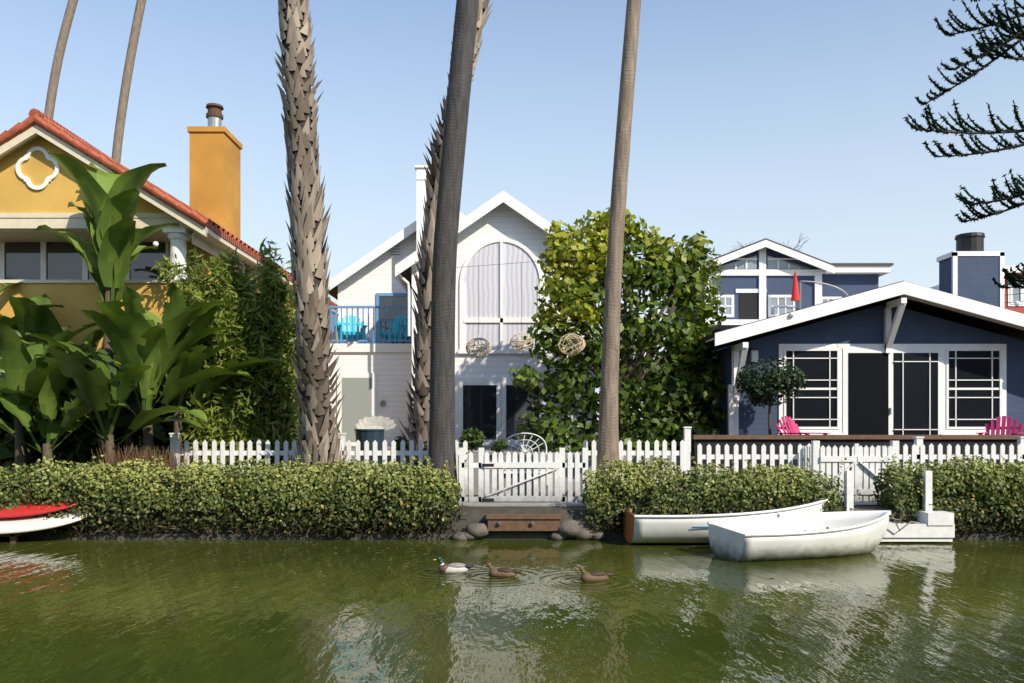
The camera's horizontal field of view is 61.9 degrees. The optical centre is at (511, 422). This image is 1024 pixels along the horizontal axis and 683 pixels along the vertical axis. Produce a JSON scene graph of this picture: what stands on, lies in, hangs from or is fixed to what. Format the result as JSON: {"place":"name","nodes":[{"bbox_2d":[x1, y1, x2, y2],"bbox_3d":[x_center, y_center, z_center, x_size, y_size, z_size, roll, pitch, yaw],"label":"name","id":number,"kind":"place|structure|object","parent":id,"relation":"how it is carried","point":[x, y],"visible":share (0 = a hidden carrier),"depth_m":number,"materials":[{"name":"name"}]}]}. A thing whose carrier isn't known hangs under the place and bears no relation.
{"place":"outdoors","nodes":[
{"label":"outdoors","id":0,"kind":"place"},
{"bbox_2d":[91,445,196,479],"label":"ornamental grass","id":1,"kind":"object","parent":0,"point":[166,462],"depth_m":15.29,"materials":[{"name":"brown plant"}]},
{"bbox_2d":[0,103,337,479],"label":"yellow house","id":2,"kind":"structure","parent":0,"point":[39,186],"depth_m":18.00,"materials":[{"name":"paint"}]},
{"bbox_2d":[0,539,1023,682],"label":"canal water","id":3,"kind":"structure","parent":0,"point":[320,611],"depth_m":8.79,"materials":[{"name":"green liquid"}]},
{"bbox_2d":[0,532,29,542],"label":"board dock","id":4,"kind":"object","parent":3,"relation":"in","point":[13,538],"visible":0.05,"depth_m":13.95,"materials":[{"name":"brown wood"}]},
{"bbox_2d":[0,500,90,533],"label":"paddle board","id":5,"kind":"object","parent":4,"relation":"on","point":[21,524],"depth_m":14.00,"materials":[{"name":"white plastic"}]},
{"bbox_2d":[433,557,473,572],"bbox_3d":[-0.768,1.879,11.192,0.537,0.242,0.170,0,0,0],"label":"mallard drake","id":6,"kind":"object","parent":3,"relation":"on","point":[453,568],"visible":0.91,"depth_m":11.14,"materials":[{"name":"white"}]},
{"bbox_2d":[483,563,521,576],"bbox_3d":[-0.120,1.896,10.884,0.498,0.202,0.152,0,0,0],"label":"mallard hen","id":7,"kind":"object","parent":3,"relation":"on","point":[502,572],"visible":0.94,"depth_m":10.84,"materials":[{"name":"brown"}]},
{"bbox_2d":[5,542,1012,652],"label":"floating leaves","id":8,"kind":"object","parent":3,"relation":"on","point":[535,555],"visible":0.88,"depth_m":12.68,"materials":[{"name":"green plant"}]},
{"bbox_2d":[451,519,605,540],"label":"bank rocks","id":9,"kind":"object","parent":3,"relation":"on","point":[575,529],"visible":0.9,"depth_m":14.20,"materials":[{"name":"grey stone"}]},
{"bbox_2d":[575,566,613,581],"bbox_3d":[1.030,1.887,10.592,0.518,0.223,0.152,0,0,-16],"label":"mallard hen","id":10,"kind":"object","parent":3,"relation":"on","point":[596,576],"visible":0.95,"depth_m":10.53,"materials":[{"name":"brown"}]},
{"bbox_2d":[623,498,828,542],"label":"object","id":11,"kind":"object","parent":3,"relation":"on","point":[665,528],"visible":0.57,"depth_m":13.43,"materials":[{"name":"white paint"}]},
{"bbox_2d":[707,510,890,561],"bbox_3d":[4.449,1.690,12.736,2.874,0.661,1.278,0,3,-17],"label":"rowboat","id":12,"kind":"object","parent":3,"relation":"on","point":[803,536],"visible":0.96,"depth_m":12.38,"materials":[{"name":"white paint"}]},
{"bbox_2d":[0,423,1023,538],"bbox_3d":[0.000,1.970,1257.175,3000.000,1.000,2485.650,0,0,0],"label":"terrain","id":13,"kind":"structure","parent":0,"point":[475,514],"depth_m":14.35,"materials":[{"name":"soil"}]},
{"bbox_2d":[0,283,63,327],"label":"bird of paradise","id":14,"kind":"object","parent":13,"relation":"on","point":[10,322],"visible":0.38,"depth_m":16.68,"materials":[{"name":"green plant"}]},
{"bbox_2d":[44,0,77,118],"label":"palm","id":15,"kind":"object","parent":13,"relation":"on","point":[68,17],"visible":0.32,"depth_m":45.81,"materials":[{"name":"brown plant"}]},
{"bbox_2d":[0,293,122,472],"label":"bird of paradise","id":16,"kind":"object","parent":13,"relation":"on","point":[22,368],"depth_m":16.10,"materials":[{"name":"green plant"}]},
{"bbox_2d":[0,294,162,463],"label":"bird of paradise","id":17,"kind":"object","parent":13,"relation":"on","point":[31,316],"depth_m":16.61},
{"bbox_2d":[0,371,189,479],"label":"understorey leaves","id":18,"kind":"object","parent":13,"relation":"on","point":[79,444],"visible":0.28,"depth_m":17.36,"materials":[{"name":"green plant"}]},
{"bbox_2d":[34,150,179,463],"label":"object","id":19,"kind":"object","parent":13,"relation":"on","point":[110,251],"depth_m":16.59,"materials":[{"name":"green plant"}]},
{"bbox_2d":[29,340,221,459],"bbox_3d":[-7.731,-0.456,17.300,4.550,3.859,2.558,0,0,0],"label":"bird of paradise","id":20,"kind":"object","parent":13,"relation":"on","point":[129,441],"depth_m":17.42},
{"bbox_2d":[111,0,145,162],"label":"palm","id":21,"kind":"object","parent":13,"relation":"on","point":[127,77],"visible":0.34,"depth_m":45.81,"materials":[{"name":"brown plant"}]},
{"bbox_2d":[25,286,253,461],"bbox_3d":[-6.922,-0.503,16.265,4.096,3.952,3.345,0,0,0],"label":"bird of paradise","id":22,"kind":"object","parent":13,"relation":"on","point":[134,335],"depth_m":15.85,"materials":[{"name":"green plant"}]},
{"bbox_2d":[121,283,283,468],"bbox_3d":[-6.402,-0.562,16.413,3.995,4.071,1.502,0,0,22],"label":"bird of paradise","id":23,"kind":"object","parent":13,"relation":"on","point":[175,306],"depth_m":16.27,"materials":[{"name":"green plant"}]},
{"bbox_2d":[0,452,468,539],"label":"hedge","id":24,"kind":"object","parent":13,"relation":"on","point":[249,474],"depth_m":14.20,"materials":[{"name":"green plant"}]},
{"bbox_2d":[176,251,295,469],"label":"bamboo stalks","id":25,"kind":"object","parent":13,"relation":"on","point":[227,308],"visible":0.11,"depth_m":17.02,"materials":[{"name":"green plant"}]},
{"bbox_2d":[151,237,331,471],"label":"bamboo leaves","id":26,"kind":"object","parent":13,"relation":"on","point":[238,409],"visible":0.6,"depth_m":16.91,"materials":[{"name":"green plant"}]},
{"bbox_2d":[274,0,352,477],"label":"palm trunk boots","id":27,"kind":"object","parent":13,"relation":"on","point":[303,178],"visible":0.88,"depth_m":15.40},
{"bbox_2d":[399,0,492,474],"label":"palm trunk boots","id":28,"kind":"object","parent":13,"relation":"on","point":[421,336],"visible":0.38,"depth_m":16.68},
{"bbox_2d":[413,0,484,464],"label":"palm tree trunk","id":29,"kind":"object","parent":13,"relation":"on","point":[422,398],"visible":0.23,"depth_m":16.71,"materials":[{"name":"brown"}]},
{"bbox_2d":[236,165,679,494],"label":"white gable house","id":30,"kind":"structure","parent":13,"relation":"on","point":[373,288],"depth_m":23.00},
{"bbox_2d":[337,315,410,343],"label":"balcony chairs","id":31,"kind":"object","parent":30,"relation":"on","point":[377,326],"visible":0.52,"depth_m":25.05,"materials":[{"name":"teal plastic"}]},
{"bbox_2d":[354,415,396,450],"bbox_3d":[-3.106,0.255,19.500,0.967,0.824,0.700,0,0,0],"label":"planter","id":32,"kind":"object","parent":30,"relation":"on","point":[371,429],"visible":0.94,"depth_m":19.41,"materials":[{"name":"white"}]},
{"bbox_2d":[456,256,606,357],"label":"hanging ornaments","id":33,"kind":"object","parent":30,"relation":"on","point":[519,342],"visible":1,"depth_m":18.53,"materials":[{"name":"beige"}]},
{"bbox_2d":[550,410,591,445],"bbox_3d":[1.397,0.162,21.000,1.071,1.011,0.700,0,0,0],"label":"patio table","id":34,"kind":"object","parent":30,"relation":"on","point":[565,424],"visible":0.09,"depth_m":20.82,"materials":[{"name":"black"}]},
{"bbox_2d":[269,427,669,494],"bbox_3d":[-0.852,0.782,16.992,7.959,1.376,0.716,0,0,0],"label":"yard shrub","id":35,"kind":"object","parent":13,"relation":"on","point":[480,436],"depth_m":16.86,"materials":[{"name":"plant"}]},
{"bbox_2d":[502,433,547,494],"bbox_3d":[0.264,0.843,17.410,0.938,1.254,0.420,0,0,0],"label":"garden chair","id":36,"kind":"object","parent":13,"relation":"on","point":[523,450],"visible":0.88,"depth_m":17.59,"materials":[{"name":"white paint"}]},
{"bbox_2d":[467,505,584,530],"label":"wooden steps","id":37,"kind":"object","parent":13,"relation":"on","point":[523,522],"visible":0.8,"depth_m":14.20,"materials":[{"name":"wood"}]},
{"bbox_2d":[169,427,1023,496],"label":"picket fence","id":38,"kind":"object","parent":13,"relation":"on","point":[916,455],"visible":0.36,"depth_m":16.28,"materials":[{"name":"paint"}]},
{"bbox_2d":[509,207,726,455],"bbox_3d":[2.683,-1.807,19.921,5.754,6.570,1.907,0,0,-14],"label":"garden tree","id":39,"kind":"object","parent":13,"relation":"on","point":[673,267],"depth_m":19.67,"materials":[{"name":"green plant"}]},
{"bbox_2d":[660,247,723,441],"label":"fine tree leaves","id":40,"kind":"object","parent":39,"relation":"attached to","point":[713,269],"visible":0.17,"depth_m":20.91,"materials":[{"name":"green plant"}]},
{"bbox_2d":[582,455,846,534],"bbox_3d":[3.400,1.257,14.546,4.406,1.373,1.184,0,0,0],"label":"hedge","id":41,"kind":"object","parent":13,"relation":"on","point":[634,479],"depth_m":14.21,"materials":[{"name":"green plant"}]},
{"bbox_2d":[732,234,808,250],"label":"bare tree","id":42,"kind":"object","parent":13,"relation":"on","point":[783,242],"visible":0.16,"depth_m":43.88,"materials":[{"name":"brown"}]},
{"bbox_2d":[675,238,893,352],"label":"blue house","id":43,"kind":"structure","parent":13,"relation":"on","point":[757,278],"depth_m":39.99,"materials":[{"name":"blue wood"}]},
{"bbox_2d":[791,271,848,309],"bbox_3d":[14.096,-5.760,39.000,2.677,2.320,0.400,0,0,0],"label":"closed patio umbrella","id":44,"kind":"object","parent":43,"relation":"on","point":[795,297],"visible":0.84,"depth_m":38.95,"materials":[{"name":"red fabric"}]},
{"bbox_2d":[644,232,1023,495],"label":"house","id":45,"kind":"structure","parent":13,"relation":"on","point":[903,363],"depth_m":19.57,"materials":[{"name":"blue wood"}]},
{"bbox_2d":[775,416,1023,434],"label":"adirondack chairs","id":46,"kind":"object","parent":45,"relation":"on","point":[792,428],"visible":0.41,"depth_m":18.51,"materials":[{"name":"pink"}]},
{"bbox_2d":[832,471,954,541],"bbox_3d":[6.224,1.372,14.722,1.891,1.136,2.957,0,0,0],"label":"white dock","id":47,"kind":"object","parent":13,"relation":"on","point":[930,525],"visible":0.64,"depth_m":13.82,"materials":[{"name":"paint"}]},
{"bbox_2d":[870,453,1023,538],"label":"hedge","id":48,"kind":"object","parent":13,"relation":"on","point":[891,497],"depth_m":14.20,"materials":[{"name":"green plant"}]},
{"bbox_2d":[0,0,1023,419],"label":"sky","id":49,"kind":"structure","parent":0,"point":[779,121],"materials":[{"name":"blue"}]},
{"bbox_2d":[458,498,884,505],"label":"walkway","id":50,"kind":"structure","parent":0,"point":[862,502],"depth_m":15.21,"materials":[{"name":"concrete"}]},
{"bbox_2d":[0,352,134,477],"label":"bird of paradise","id":51,"kind":"object","parent":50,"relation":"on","point":[56,422],"depth_m":15.64,"materials":[{"name":"green plant"}]},
{"bbox_2d":[0,341,207,467],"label":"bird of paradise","id":52,"kind":"object","parent":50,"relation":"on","point":[93,386],"depth_m":15.36,"materials":[{"name":"green plant"}]},
{"bbox_2d":[282,0,331,465],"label":"palm trunk","id":53,"kind":"object","parent":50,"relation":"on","point":[306,398],"visible":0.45,"depth_m":15.46,"materials":[{"name":"brown"}]},
{"bbox_2d":[298,430,340,473],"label":"palm skirts","id":54,"kind":"object","parent":53,"relation":"attached to","point":[310,435],"visible":0.19,"depth_m":15.38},
{"bbox_2d":[428,0,478,501],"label":"palm trunk","id":55,"kind":"object","parent":50,"relation":"on","point":[441,449],"visible":0.92,"depth_m":15.46,"materials":[{"name":"brown plant"}]},
{"bbox_2d":[459,448,587,501],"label":"gate","id":56,"kind":"structure","parent":50,"relation":"on","point":[559,465],"depth_m":15.43,"materials":[{"name":"paint"}]},
{"bbox_2d":[593,0,640,499],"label":"palm trunk","id":57,"kind":"object","parent":50,"relation":"on","point":[608,439],"visible":0.94,"depth_m":15.52,"materials":[{"name":"brown plant"}]},
{"bbox_2d":[802,441,898,501],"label":"dock gate","id":58,"kind":"structure","parent":50,"relation":"on","point":[861,466],"depth_m":15.53,"materials":[{"name":"paint"}]},
{"bbox_2d":[768,399,771,434],"bbox_3d":[5.606,-0.050,18.500,0.487,1.640,0.500,0,0,0],"label":"trunk","id":59,"kind":"object","parent":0,"point":[769,419],"visible":0.26,"depth_m":18.48,"materials":[{"name":"brown wood"}]},
{"bbox_2d":[733,356,807,407],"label":"topiary leaves","id":60,"kind":"object","parent":59,"relation":"attached to","point":[766,386],"visible":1,"depth_m":18.15,"materials":[{"name":"green plant"}]},
{"bbox_2d":[902,0,1023,289],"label":"norfolk pine","id":61,"kind":"object","parent":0,"point":[963,71],"depth_m":20.83,"materials":[{"name":"green plant"}]},
{"bbox_2d":[930,266,1023,313],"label":"red house","id":62,"kind":"structure","parent":0,"point":[1019,296],"depth_m":35.99,"materials":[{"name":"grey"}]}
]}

